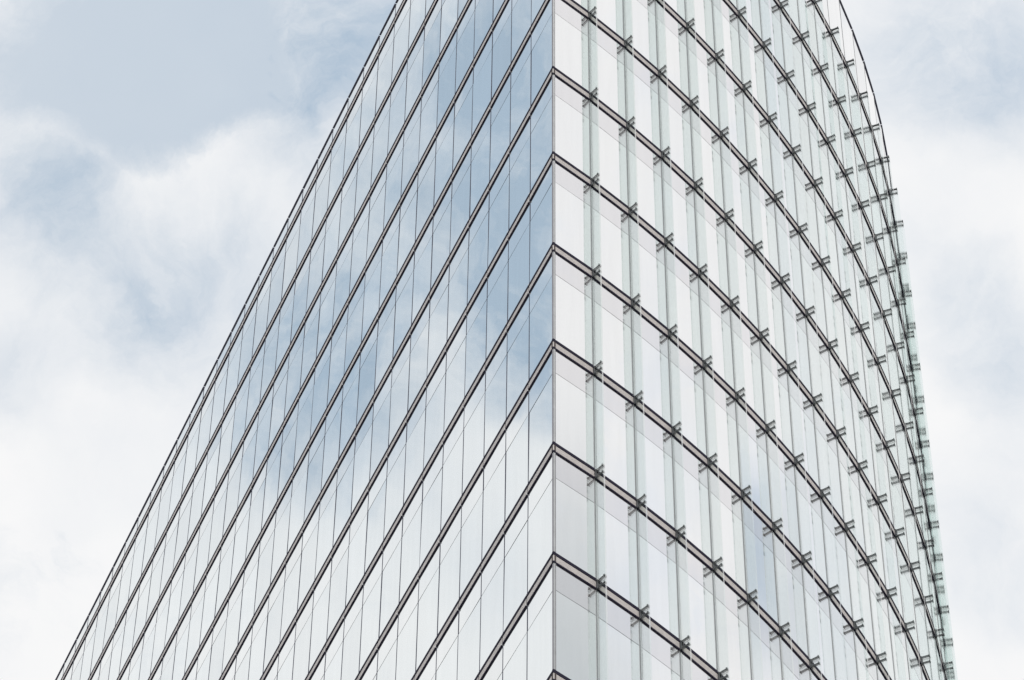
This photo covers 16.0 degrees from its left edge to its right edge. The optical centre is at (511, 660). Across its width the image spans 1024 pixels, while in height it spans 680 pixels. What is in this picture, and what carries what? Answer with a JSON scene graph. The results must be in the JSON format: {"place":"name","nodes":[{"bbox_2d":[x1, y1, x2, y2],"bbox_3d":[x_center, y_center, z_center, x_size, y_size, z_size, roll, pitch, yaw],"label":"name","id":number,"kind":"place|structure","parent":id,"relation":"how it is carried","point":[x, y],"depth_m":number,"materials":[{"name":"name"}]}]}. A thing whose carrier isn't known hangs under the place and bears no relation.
{"place":"outdoors","nodes":[
{"label":"outdoors","id":0,"kind":"place"},
{"bbox_2d":[55,0,957,679],"bbox_3d":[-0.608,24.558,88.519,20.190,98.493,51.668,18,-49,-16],"label":"glass tower","id":1,"kind":"structure","parent":0,"point":[567,338],"depth_m":92.52,"materials":[{"name":"glass"}]},
{"bbox_2d":[359,573,381,670],"bbox_3d":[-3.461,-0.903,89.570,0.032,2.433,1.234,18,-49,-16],"label":"window","id":2,"kind":"structure","parent":1,"relation":"in","point":[371,608],"depth_m":89.58,"materials":[{"name":"glass"}]},
{"bbox_2d":[365,480,385,571],"bbox_3d":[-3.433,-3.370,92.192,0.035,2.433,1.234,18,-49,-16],"label":"window","id":3,"kind":"structure","parent":1,"relation":"in","point":[375,524],"depth_m":92.19,"materials":[{"name":"glass"}]},
{"bbox_2d":[379,540,400,636],"bbox_3d":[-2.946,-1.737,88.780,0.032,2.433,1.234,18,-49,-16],"label":"window","id":4,"kind":"structure","parent":1,"relation":"in","point":[391,573],"depth_m":88.79,"materials":[{"name":"glass"}]},
{"bbox_2d":[384,445,405,537],"bbox_3d":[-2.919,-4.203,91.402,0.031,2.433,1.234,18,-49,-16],"label":"window","id":5,"kind":"structure","parent":1,"relation":"in","point":[395,479],"depth_m":91.43,"materials":[{"name":"glass"}]},
{"bbox_2d":[396,604,417,679],"bbox_3d":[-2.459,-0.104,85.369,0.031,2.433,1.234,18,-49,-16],"label":"window","id":6,"kind":"structure","parent":1,"relation":"in","point":[406,641],"depth_m":85.51,"materials":[{"name":"glass"}]},
{"bbox_2d":[399,503,421,601],"bbox_3d":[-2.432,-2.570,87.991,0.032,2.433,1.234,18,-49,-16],"label":"window","id":7,"kind":"structure","parent":1,"relation":"in","point":[410,552],"depth_m":88.01,"materials":[{"name":"glass"}]},
{"bbox_2d":[404,410,424,502],"bbox_3d":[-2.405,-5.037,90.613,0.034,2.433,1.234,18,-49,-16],"label":"window","id":8,"kind":"structure","parent":1,"relation":"in","point":[415,443],"depth_m":90.63,"materials":[{"name":"glass"}]},
{"bbox_2d":[416,568,438,669],"bbox_3d":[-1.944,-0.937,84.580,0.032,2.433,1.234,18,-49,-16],"label":"window","id":9,"kind":"structure","parent":1,"relation":"in","point":[428,603],"depth_m":84.58,"materials":[{"name":"glass"}]},
{"bbox_2d":[420,469,441,565],"bbox_3d":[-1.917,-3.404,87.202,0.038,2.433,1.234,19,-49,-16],"label":"window","id":10,"kind":"structure","parent":1,"relation":"in","point":[431,504],"depth_m":87.20,"materials":[{"name":"glass"}]},
{"bbox_2d":[423,375,444,468],"bbox_3d":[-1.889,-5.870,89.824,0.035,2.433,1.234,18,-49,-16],"label":"window","id":11,"kind":"structure","parent":1,"relation":"in","point":[434,422],"depth_m":89.84,"materials":[{"name":"glass"}]},
{"bbox_2d":[437,530,460,634],"bbox_3d":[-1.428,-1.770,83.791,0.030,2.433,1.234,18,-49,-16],"label":"window","id":12,"kind":"structure","parent":1,"relation":"in","point":[450,565],"depth_m":83.80,"materials":[{"name":"glass"}]},
{"bbox_2d":[441,432,462,529],"bbox_3d":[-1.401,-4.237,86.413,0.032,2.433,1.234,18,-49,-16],"label":"window","id":13,"kind":"structure","parent":1,"relation":"in","point":[452,467],"depth_m":86.44,"materials":[{"name":"glass"}]},
{"bbox_2d":[444,337,465,431],"bbox_3d":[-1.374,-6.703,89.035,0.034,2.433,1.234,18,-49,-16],"label":"window","id":14,"kind":"structure","parent":1,"relation":"in","point":[455,374],"depth_m":89.05,"materials":[{"name":"glass"}]},
{"bbox_2d":[447,249,467,339],"bbox_3d":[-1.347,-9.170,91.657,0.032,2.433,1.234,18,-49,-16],"label":"window","id":15,"kind":"structure","parent":1,"relation":"in","point":[457,299],"depth_m":91.65,"materials":[{"name":"glass"}]},
{"bbox_2d":[457,598,480,679],"bbox_3d":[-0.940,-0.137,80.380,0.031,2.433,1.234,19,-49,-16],"label":"window","id":16,"kind":"structure","parent":1,"relation":"in","point":[469,636],"depth_m":80.53,"materials":[{"name":"glass"}]},
{"bbox_2d":[460,493,482,595],"bbox_3d":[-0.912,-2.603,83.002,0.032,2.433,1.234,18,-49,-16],"label":"window","id":17,"kind":"structure","parent":1,"relation":"in","point":[471,531],"depth_m":83.01,"materials":[{"name":"glass"}]},
{"bbox_2d":[462,393,484,493],"bbox_3d":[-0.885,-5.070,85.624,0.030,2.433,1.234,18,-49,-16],"label":"window","id":18,"kind":"structure","parent":1,"relation":"in","point":[473,449],"depth_m":85.64,"materials":[{"name":"glass"}]},
{"bbox_2d":[465,300,486,394],"bbox_3d":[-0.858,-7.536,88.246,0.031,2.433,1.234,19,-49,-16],"label":"window","id":19,"kind":"structure","parent":1,"relation":"in","point":[476,336],"depth_m":88.27,"materials":[{"name":"glass"}]},
{"bbox_2d":[467,211,488,303],"bbox_3d":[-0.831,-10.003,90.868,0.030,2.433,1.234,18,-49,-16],"label":"window","id":20,"kind":"structure","parent":1,"relation":"in","point":[478,248],"depth_m":90.87,"materials":[{"name":"glass"}]},
{"bbox_2d":[480,560,503,668],"bbox_3d":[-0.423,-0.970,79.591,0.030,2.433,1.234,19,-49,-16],"label":"window","id":21,"kind":"structure","parent":1,"relation":"in","point":[491,631],"depth_m":79.59,"materials":[{"name":"glass"}]},
{"bbox_2d":[482,455,504,558],"bbox_3d":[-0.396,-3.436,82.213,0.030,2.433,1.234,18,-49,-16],"label":"window","id":22,"kind":"structure","parent":1,"relation":"in","point":[494,492],"depth_m":82.22,"materials":[{"name":"glass"}]},
{"bbox_2d":[484,355,506,455],"bbox_3d":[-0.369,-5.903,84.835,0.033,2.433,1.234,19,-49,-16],"label":"window","id":23,"kind":"structure","parent":1,"relation":"in","point":[495,394],"depth_m":84.85,"materials":[{"name":"glass"}]},
{"bbox_2d":[486,262,507,357],"bbox_3d":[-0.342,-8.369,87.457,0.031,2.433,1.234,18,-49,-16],"label":"window","id":24,"kind":"structure","parent":1,"relation":"in","point":[497,299],"depth_m":87.46,"materials":[{"name":"glass"}]},
{"bbox_2d":[488,175,508,265],"bbox_3d":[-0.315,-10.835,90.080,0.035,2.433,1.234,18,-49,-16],"label":"window","id":25,"kind":"structure","parent":1,"relation":"in","point":[499,210],"depth_m":90.08,"materials":[{"name":"glass"}]},
{"bbox_2d":[70,0,946,679],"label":"window","id":26,"kind":"structure","parent":1,"relation":"in","point":[610,12],"depth_m":102.12,"materials":[{"name":"glass"}]},
{"bbox_2d":[503,521,527,631],"bbox_3d":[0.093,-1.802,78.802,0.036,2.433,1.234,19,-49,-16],"label":"window","id":27,"kind":"structure","parent":1,"relation":"in","point":[515,564],"depth_m":78.80,"materials":[{"name":"glass"}]},
{"bbox_2d":[505,416,527,520],"bbox_3d":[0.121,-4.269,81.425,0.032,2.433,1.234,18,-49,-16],"label":"window","id":28,"kind":"structure","parent":1,"relation":"in","point":[517,453],"depth_m":81.42,"materials":[{"name":"glass"}]},
{"bbox_2d":[506,317,528,417],"bbox_3d":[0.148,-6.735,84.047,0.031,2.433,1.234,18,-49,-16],"label":"window","id":29,"kind":"structure","parent":1,"relation":"in","point":[518,354],"depth_m":84.05,"materials":[{"name":"glass"}]},
{"bbox_2d":[508,223,529,319],"bbox_3d":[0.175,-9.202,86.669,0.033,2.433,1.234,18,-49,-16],"label":"window","id":30,"kind":"structure","parent":1,"relation":"in","point":[518,263],"depth_m":86.69,"materials":[{"name":"glass"}]},
{"bbox_2d":[509,137,529,228],"bbox_3d":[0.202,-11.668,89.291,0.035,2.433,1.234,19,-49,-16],"label":"window","id":31,"kind":"structure","parent":1,"relation":"in","point":[519,184],"depth_m":89.31,"materials":[{"name":"glass"}]},
{"bbox_2d":[510,53,530,142],"bbox_3d":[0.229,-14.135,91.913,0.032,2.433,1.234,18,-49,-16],"label":"window","id":32,"kind":"structure","parent":1,"relation":"in","point":[520,91],"depth_m":91.92,"materials":[{"name":"glass"}]},
{"bbox_2d":[527,593,551,679],"bbox_3d":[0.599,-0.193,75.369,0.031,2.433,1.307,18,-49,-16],"label":"window","id":33,"kind":"structure","parent":1,"relation":"in","point":[539,636],"depth_m":75.54,"materials":[{"name":"glass"}]},
{"bbox_2d":[528,481,551,590],"bbox_3d":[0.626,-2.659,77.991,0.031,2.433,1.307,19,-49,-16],"label":"window","id":34,"kind":"structure","parent":1,"relation":"in","point":[540,520],"depth_m":78.01,"materials":[{"name":"glass"}]},
{"bbox_2d":[528,375,551,481],"bbox_3d":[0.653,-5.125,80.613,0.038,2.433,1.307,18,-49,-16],"label":"window","id":35,"kind":"structure","parent":1,"relation":"in","point":[540,416],"depth_m":80.63,"materials":[{"name":"glass"}]},
{"bbox_2d":[529,277,551,377],"bbox_3d":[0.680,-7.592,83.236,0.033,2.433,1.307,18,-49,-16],"label":"window","id":36,"kind":"structure","parent":1,"relation":"in","point":[540,318],"depth_m":83.27,"materials":[{"name":"glass"}]},
{"bbox_2d":[530,184,551,280],"bbox_3d":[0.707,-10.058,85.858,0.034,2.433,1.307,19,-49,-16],"label":"window","id":37,"kind":"structure","parent":1,"relation":"in","point":[541,222],"depth_m":85.89,"materials":[{"name":"glass"}]},
{"bbox_2d":[530,97,551,190],"bbox_3d":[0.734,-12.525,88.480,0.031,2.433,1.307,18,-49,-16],"label":"window","id":38,"kind":"structure","parent":1,"relation":"in","point":[541,135],"depth_m":88.49,"materials":[{"name":"glass"}]},
{"bbox_2d":[531,15,551,103],"bbox_3d":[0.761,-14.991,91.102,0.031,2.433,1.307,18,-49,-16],"label":"window","id":39,"kind":"structure","parent":1,"relation":"in","point":[541,54],"depth_m":91.14,"materials":[{"name":"glass"}]},
{"bbox_2d":[555,13,588,90],"bbox_3d":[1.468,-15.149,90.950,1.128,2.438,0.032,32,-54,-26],"label":"window","id":40,"kind":"structure","parent":1,"relation":"in","point":[571,45],"depth_m":90.94,"materials":[{"name":"white glass"}]},
{"bbox_2d":[555,95,589,175],"bbox_3d":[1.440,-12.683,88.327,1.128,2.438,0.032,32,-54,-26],"label":"window","id":41,"kind":"structure","parent":1,"relation":"in","point":[571,126],"depth_m":88.32,"materials":[{"name":"white glass"}]},
{"bbox_2d":[555,182,590,266],"bbox_3d":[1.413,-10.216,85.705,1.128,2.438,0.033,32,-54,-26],"label":"window","id":42,"kind":"structure","parent":1,"relation":"in","point":[572,215],"depth_m":85.70,"materials":[{"name":"white glass"}]},
{"bbox_2d":[556,275,591,363],"bbox_3d":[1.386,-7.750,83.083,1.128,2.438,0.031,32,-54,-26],"label":"window","id":43,"kind":"structure","parent":1,"relation":"in","point":[573,307],"depth_m":83.09,"materials":[{"name":"white glass"}]},
{"bbox_2d":[556,374,593,466],"bbox_3d":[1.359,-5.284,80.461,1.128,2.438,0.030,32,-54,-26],"label":"window","id":44,"kind":"structure","parent":1,"relation":"in","point":[574,407],"depth_m":80.45,"materials":[{"name":"white glass"}]},
{"bbox_2d":[556,479,594,576],"bbox_3d":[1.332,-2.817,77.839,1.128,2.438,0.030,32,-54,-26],"label":"window","id":45,"kind":"structure","parent":1,"relation":"in","point":[575,517],"depth_m":77.84,"materials":[{"name":"white glass"}]},
{"bbox_2d":[556,591,596,679],"bbox_3d":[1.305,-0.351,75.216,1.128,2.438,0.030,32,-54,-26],"label":"window","id":46,"kind":"structure","parent":1,"relation":"in","point":[575,625],"depth_m":75.26,"materials":[{"name":"white glass"}]},
{"bbox_2d":[591,40,624,118],"bbox_3d":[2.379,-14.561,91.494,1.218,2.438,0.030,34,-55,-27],"label":"window","id":47,"kind":"structure","parent":1,"relation":"in","point":[607,73],"depth_m":91.52,"materials":[{"name":"white glass"}]},
{"bbox_2d":[592,122,627,205],"bbox_3d":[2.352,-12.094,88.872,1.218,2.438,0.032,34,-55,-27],"label":"window","id":48,"kind":"structure","parent":1,"relation":"in","point":[608,155],"depth_m":88.90,"materials":[{"name":"white glass"}]},
{"bbox_2d":[593,209,629,295],"bbox_3d":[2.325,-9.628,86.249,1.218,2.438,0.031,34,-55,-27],"label":"window","id":49,"kind":"structure","parent":1,"relation":"in","point":[611,244],"depth_m":86.27,"materials":[{"name":"white glass"}]},
{"bbox_2d":[595,302,632,393],"bbox_3d":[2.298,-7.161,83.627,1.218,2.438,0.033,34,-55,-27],"label":"window","id":50,"kind":"structure","parent":1,"relation":"in","point":[612,336],"depth_m":83.64,"materials":[{"name":"white glass"}]},
{"bbox_2d":[596,401,634,496],"bbox_3d":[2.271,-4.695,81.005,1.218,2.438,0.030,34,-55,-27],"label":"window","id":51,"kind":"structure","parent":1,"relation":"in","point":[615,437],"depth_m":81.02,"materials":[{"name":"white glass"}]},
{"bbox_2d":[598,506,637,606],"bbox_3d":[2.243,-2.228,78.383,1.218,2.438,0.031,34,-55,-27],"label":"window","id":52,"kind":"structure","parent":1,"relation":"in","point":[617,543],"depth_m":78.40,"materials":[{"name":"white glass"}]},
{"bbox_2d":[599,618,639,679],"bbox_3d":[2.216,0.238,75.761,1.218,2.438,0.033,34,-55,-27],"label":"window","id":53,"kind":"structure","parent":1,"relation":"in","point":[619,655],"depth_m":76.11,"materials":[{"name":"white glass"}]},
{"bbox_2d":[625,0,656,66],"bbox_3d":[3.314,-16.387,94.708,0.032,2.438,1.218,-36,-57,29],"label":"window","id":54,"kind":"structure","parent":1,"relation":"in","point":[644,26],"depth_m":94.70,"materials":[{"name":"white glass"}]},
{"bbox_2d":[627,68,659,148],"bbox_3d":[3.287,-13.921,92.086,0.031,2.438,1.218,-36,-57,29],"label":"window","id":55,"kind":"structure","parent":1,"relation":"in","point":[643,105],"depth_m":92.10,"materials":[{"name":"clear glass"}]},
{"bbox_2d":[629,151,662,234],"bbox_3d":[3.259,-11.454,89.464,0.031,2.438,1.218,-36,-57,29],"label":"window","id":56,"kind":"structure","parent":1,"relation":"in","point":[645,185],"depth_m":89.49,"materials":[{"name":"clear glass"}]},
{"bbox_2d":[631,238,666,326],"bbox_3d":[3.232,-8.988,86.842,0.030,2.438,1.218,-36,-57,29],"label":"window","id":57,"kind":"structure","parent":1,"relation":"in","point":[648,273],"depth_m":86.86,"materials":[{"name":"clear glass"}]},
{"bbox_2d":[634,332,670,423],"bbox_3d":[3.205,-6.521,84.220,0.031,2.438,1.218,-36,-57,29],"label":"window","id":58,"kind":"structure","parent":1,"relation":"in","point":[651,366],"depth_m":84.23,"materials":[{"name":"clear glass"}]},
{"bbox_2d":[637,431,674,527],"bbox_3d":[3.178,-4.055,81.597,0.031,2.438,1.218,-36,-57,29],"label":"window","id":59,"kind":"structure","parent":1,"relation":"in","point":[655,476],"depth_m":81.62,"materials":[{"name":"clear glass"}]},
{"bbox_2d":[639,536,678,637],"bbox_3d":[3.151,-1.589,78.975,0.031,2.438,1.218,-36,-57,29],"label":"window","id":60,"kind":"structure","parent":1,"relation":"in","point":[657,571],"depth_m":78.99,"materials":[{"name":"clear glass"}]},
{"bbox_2d":[658,19,688,97],"bbox_3d":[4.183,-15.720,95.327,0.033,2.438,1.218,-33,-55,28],"label":"window","id":61,"kind":"structure","parent":1,"relation":"in","point":[677,70],"depth_m":95.38,"materials":[{"name":"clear glass"}]},
{"bbox_2d":[661,98,692,178],"bbox_3d":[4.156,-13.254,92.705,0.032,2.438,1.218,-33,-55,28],"label":"window","id":62,"kind":"structure","parent":1,"relation":"in","point":[680,132],"depth_m":92.73,"materials":[{"name":"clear glass"}]},
{"bbox_2d":[664,181,696,265],"bbox_3d":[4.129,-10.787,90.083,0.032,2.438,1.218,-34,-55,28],"label":"window","id":63,"kind":"structure","parent":1,"relation":"in","point":[680,221],"depth_m":90.10,"materials":[{"name":"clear glass"}]},
{"bbox_2d":[667,268,701,357],"bbox_3d":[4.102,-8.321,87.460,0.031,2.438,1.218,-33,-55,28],"label":"window","id":64,"kind":"structure","parent":1,"relation":"in","point":[683,302],"depth_m":87.48,"materials":[{"name":"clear glass"}]},
{"bbox_2d":[671,362,705,454],"bbox_3d":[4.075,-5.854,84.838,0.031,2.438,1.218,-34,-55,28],"label":"window","id":65,"kind":"structure","parent":1,"relation":"in","point":[687,397],"depth_m":84.87,"materials":[{"name":"clear glass"}]},
{"bbox_2d":[675,461,710,558],"bbox_3d":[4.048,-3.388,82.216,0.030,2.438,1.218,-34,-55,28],"label":"window","id":66,"kind":"structure","parent":1,"relation":"in","point":[692,502],"depth_m":82.24,"materials":[{"name":"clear glass"}]},
{"bbox_2d":[679,567,716,669],"bbox_3d":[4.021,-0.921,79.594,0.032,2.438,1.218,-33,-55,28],"label":"window","id":67,"kind":"structure","parent":1,"relation":"in","point":[696,603],"depth_m":79.61,"materials":[{"name":"white glass"}]},
{"bbox_2d":[689,49,718,127],"bbox_3d":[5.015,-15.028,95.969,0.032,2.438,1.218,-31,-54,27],"label":"window","id":68,"kind":"structure","parent":1,"relation":"in","point":[706,79],"depth_m":96.01,"materials":[{"name":"white glass"}]},
{"bbox_2d":[693,128,723,210],"bbox_3d":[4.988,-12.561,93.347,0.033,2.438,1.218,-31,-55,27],"label":"window","id":69,"kind":"structure","parent":1,"relation":"in","point":[712,176],"depth_m":93.39,"materials":[{"name":"white glass"}]},
{"bbox_2d":[697,211,728,296],"bbox_3d":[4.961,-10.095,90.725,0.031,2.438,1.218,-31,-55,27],"label":"window","id":70,"kind":"structure","parent":1,"relation":"in","point":[716,244],"depth_m":90.76,"materials":[{"name":"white glass"}]},
{"bbox_2d":[701,299,733,388],"bbox_3d":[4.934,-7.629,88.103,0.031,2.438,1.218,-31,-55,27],"label":"window","id":71,"kind":"structure","parent":1,"relation":"in","point":[721,332],"depth_m":88.14,"materials":[{"name":"white glass"}]},
{"bbox_2d":[706,393,739,486],"bbox_3d":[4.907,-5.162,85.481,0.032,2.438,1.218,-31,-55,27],"label":"window","id":72,"kind":"structure","parent":1,"relation":"in","point":[722,432],"depth_m":85.51,"materials":[{"name":"white glass"}]},
{"bbox_2d":[714,5,741,81],"bbox_3d":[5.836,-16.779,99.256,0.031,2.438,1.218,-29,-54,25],"label":"window","id":73,"kind":"structure","parent":1,"relation":"in","point":[731,37],"depth_m":99.30,"materials":[{"name":"white glass"}]},
{"bbox_2d":[711,493,745,590],"bbox_3d":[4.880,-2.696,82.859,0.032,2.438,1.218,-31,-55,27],"label":"window","id":74,"kind":"structure","parent":1,"relation":"in","point":[726,526],"depth_m":82.88,"materials":[{"name":"white glass"}]},
{"bbox_2d":[718,80,746,158],"bbox_3d":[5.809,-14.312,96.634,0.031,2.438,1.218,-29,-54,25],"label":"window","id":75,"kind":"structure","parent":1,"relation":"in","point":[735,110],"depth_m":96.69,"materials":[{"name":"white glass"}]},
{"bbox_2d":[716,598,750,679],"bbox_3d":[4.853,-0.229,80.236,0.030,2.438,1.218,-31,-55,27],"label":"window","id":76,"kind":"structure","parent":1,"relation":"in","point":[733,638],"depth_m":80.35,"materials":[{"name":"white glass"}]},
{"bbox_2d":[723,159,751,240],"bbox_3d":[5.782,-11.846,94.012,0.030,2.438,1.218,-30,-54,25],"label":"window","id":77,"kind":"structure","parent":1,"relation":"in","point":[741,198],"depth_m":94.06,"materials":[{"name":"white glass"}]},
{"bbox_2d":[728,243,757,327],"bbox_3d":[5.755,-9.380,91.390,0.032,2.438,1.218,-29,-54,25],"label":"window","id":78,"kind":"structure","parent":1,"relation":"in","point":[748,305],"depth_m":91.43,"materials":[{"name":"white glass"}]},
{"bbox_2d":[733,331,764,421],"bbox_3d":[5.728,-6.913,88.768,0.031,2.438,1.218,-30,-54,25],"label":"window","id":79,"kind":"structure","parent":1,"relation":"in","point":[752,364],"depth_m":88.81,"materials":[{"name":"white glass"}]},
{"bbox_2d":[740,35,766,112],"bbox_3d":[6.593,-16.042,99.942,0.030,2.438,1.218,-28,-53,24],"label":"window","id":80,"kind":"structure","parent":1,"relation":"in","point":[757,67],"depth_m":100.00,"materials":[{"name":"white glass"}]},
{"bbox_2d":[738,424,770,518],"bbox_3d":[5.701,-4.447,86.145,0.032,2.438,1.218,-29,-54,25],"label":"window","id":81,"kind":"structure","parent":1,"relation":"in","point":[758,458],"depth_m":86.19,"materials":[{"name":"white glass"}]},
{"bbox_2d":[745,110,772,190],"bbox_3d":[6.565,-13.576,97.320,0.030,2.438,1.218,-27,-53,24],"label":"window","id":82,"kind":"structure","parent":1,"relation":"in","point":[762,142],"depth_m":97.38,"materials":[{"name":"white glass"}]},
{"bbox_2d":[744,524,777,622],"bbox_3d":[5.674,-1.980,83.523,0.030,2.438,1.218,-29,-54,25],"label":"window","id":83,"kind":"structure","parent":1,"relation":"in","point":[766,592],"depth_m":83.55,"materials":[{"name":"white glass"}]},
{"bbox_2d":[751,191,778,272],"bbox_3d":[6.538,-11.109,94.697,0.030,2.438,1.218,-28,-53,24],"label":"window","id":84,"kind":"structure","parent":1,"relation":"in","point":[768,221],"depth_m":94.75,"materials":[{"name":"white glass"}]},
{"bbox_2d":[751,631,781,679],"bbox_3d":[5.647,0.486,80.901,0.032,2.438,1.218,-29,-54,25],"label":"window","id":85,"kind":"structure","parent":1,"relation":"in","point":[766,665],"depth_m":81.34,"materials":[{"name":"white glass"}]},
{"bbox_2d":[757,275,785,360],"bbox_3d":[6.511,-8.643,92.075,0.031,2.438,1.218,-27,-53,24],"label":"window","id":86,"kind":"structure","parent":1,"relation":"in","point":[774,305],"depth_m":92.13,"materials":[{"name":"white glass"}]},
{"bbox_2d":[763,363,792,453],"bbox_3d":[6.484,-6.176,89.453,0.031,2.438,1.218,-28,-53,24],"label":"window","id":87,"kind":"structure","parent":1,"relation":"in","point":[783,425],"depth_m":89.49,"materials":[{"name":"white glass"}]},
{"bbox_2d":[771,143,796,222],"bbox_3d":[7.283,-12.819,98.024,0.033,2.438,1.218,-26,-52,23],"label":"window","id":88,"kind":"structure","parent":1,"relation":"in","point":[787,173],"depth_m":98.09,"materials":[{"name":"white glass"}]},
{"bbox_2d":[769,457,799,550],"bbox_3d":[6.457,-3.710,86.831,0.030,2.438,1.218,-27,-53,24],"label":"window","id":89,"kind":"structure","parent":1,"relation":"in","point":[788,492],"depth_m":86.86,"materials":[{"name":"white glass"}]},
{"bbox_2d":[777,222,803,305],"bbox_3d":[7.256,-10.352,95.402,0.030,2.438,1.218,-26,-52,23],"label":"window","id":90,"kind":"structure","parent":1,"relation":"in","point":[794,262],"depth_m":95.45,"materials":[{"name":"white glass"}]},
{"bbox_2d":[776,557,807,655],"bbox_3d":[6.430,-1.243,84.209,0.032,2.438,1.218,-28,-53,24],"label":"window","id":91,"kind":"structure","parent":1,"relation":"in","point":[797,622],"depth_m":84.24,"materials":[{"name":"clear glass"}]},
{"bbox_2d":[784,307,810,392],"bbox_3d":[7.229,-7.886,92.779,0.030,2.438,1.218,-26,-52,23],"label":"window","id":92,"kind":"structure","parent":1,"relation":"in","point":[800,338],"depth_m":92.83,"materials":[{"name":"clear glass"}]},
{"bbox_2d":[790,395,818,485],"bbox_3d":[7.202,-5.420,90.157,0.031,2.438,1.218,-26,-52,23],"label":"window","id":93,"kind":"structure","parent":1,"relation":"in","point":[810,456],"depth_m":90.21,"materials":[{"name":"clear glass"}]},
{"bbox_2d":[797,489,826,583],"bbox_3d":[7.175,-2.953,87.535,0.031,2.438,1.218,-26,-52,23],"label":"window","id":94,"kind":"structure","parent":1,"relation":"in","point":[816,529],"depth_m":87.59,"materials":[{"name":"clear glass"}]},
{"bbox_2d":[802,256,826,337],"bbox_3d":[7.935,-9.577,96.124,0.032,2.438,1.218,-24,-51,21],"label":"window","id":95,"kind":"structure","parent":1,"relation":"in","point":[807,274],"depth_m":96.17,"materials":[{"name":"clear glass"}]},
{"bbox_2d":[805,590,834,679],"bbox_3d":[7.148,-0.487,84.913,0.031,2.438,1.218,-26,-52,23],"label":"window","id":96,"kind":"structure","parent":1,"relation":"in","point":[824,627],"depth_m":84.97,"materials":[{"name":"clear glass"}]},
{"bbox_2d":[809,340,834,425],"bbox_3d":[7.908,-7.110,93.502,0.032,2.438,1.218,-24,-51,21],"label":"window","id":97,"kind":"structure","parent":1,"relation":"in","point":[826,388],"depth_m":93.55,"materials":[{"name":"clear glass"}]},
{"bbox_2d":[816,428,842,518],"bbox_3d":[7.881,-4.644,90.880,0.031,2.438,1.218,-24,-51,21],"label":"window","id":98,"kind":"structure","parent":1,"relation":"in","point":[832,458],"depth_m":90.92,"materials":[{"name":"clear glass"}]},
{"bbox_2d":[824,523,851,617],"bbox_3d":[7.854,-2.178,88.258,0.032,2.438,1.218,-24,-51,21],"label":"window","id":99,"kind":"structure","parent":1,"relation":"in","point":[830,541],"depth_m":88.29,"materials":[{"name":"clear glass"}]},
{"bbox_2d":[840,462,864,551],"bbox_3d":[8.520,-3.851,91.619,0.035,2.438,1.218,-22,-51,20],"label":"window","id":100,"kind":"structure","parent":1,"relation":"in","point":[849,514],"depth_m":91.65,"materials":[{"name":"clear glass"}]},
{"bbox_2d":[848,556,874,650],"bbox_3d":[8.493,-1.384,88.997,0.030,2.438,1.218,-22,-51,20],"label":"window","id":101,"kind":"structure","parent":1,"relation":"in","point":[855,579],"depth_m":89.05,"materials":[{"name":"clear glass"}]},
{"bbox_2d":[870,589,894,679],"bbox_3d":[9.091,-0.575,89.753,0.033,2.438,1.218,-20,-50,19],"label":"window","id":102,"kind":"structure","parent":1,"relation":"in","point":[878,618],"depth_m":89.82,"materials":[{"name":"clear glass"}]},
{"bbox_2d":[0,0,1023,679],"label":"sky","id":103,"kind":"structure","parent":0,"point":[155,155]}
]}

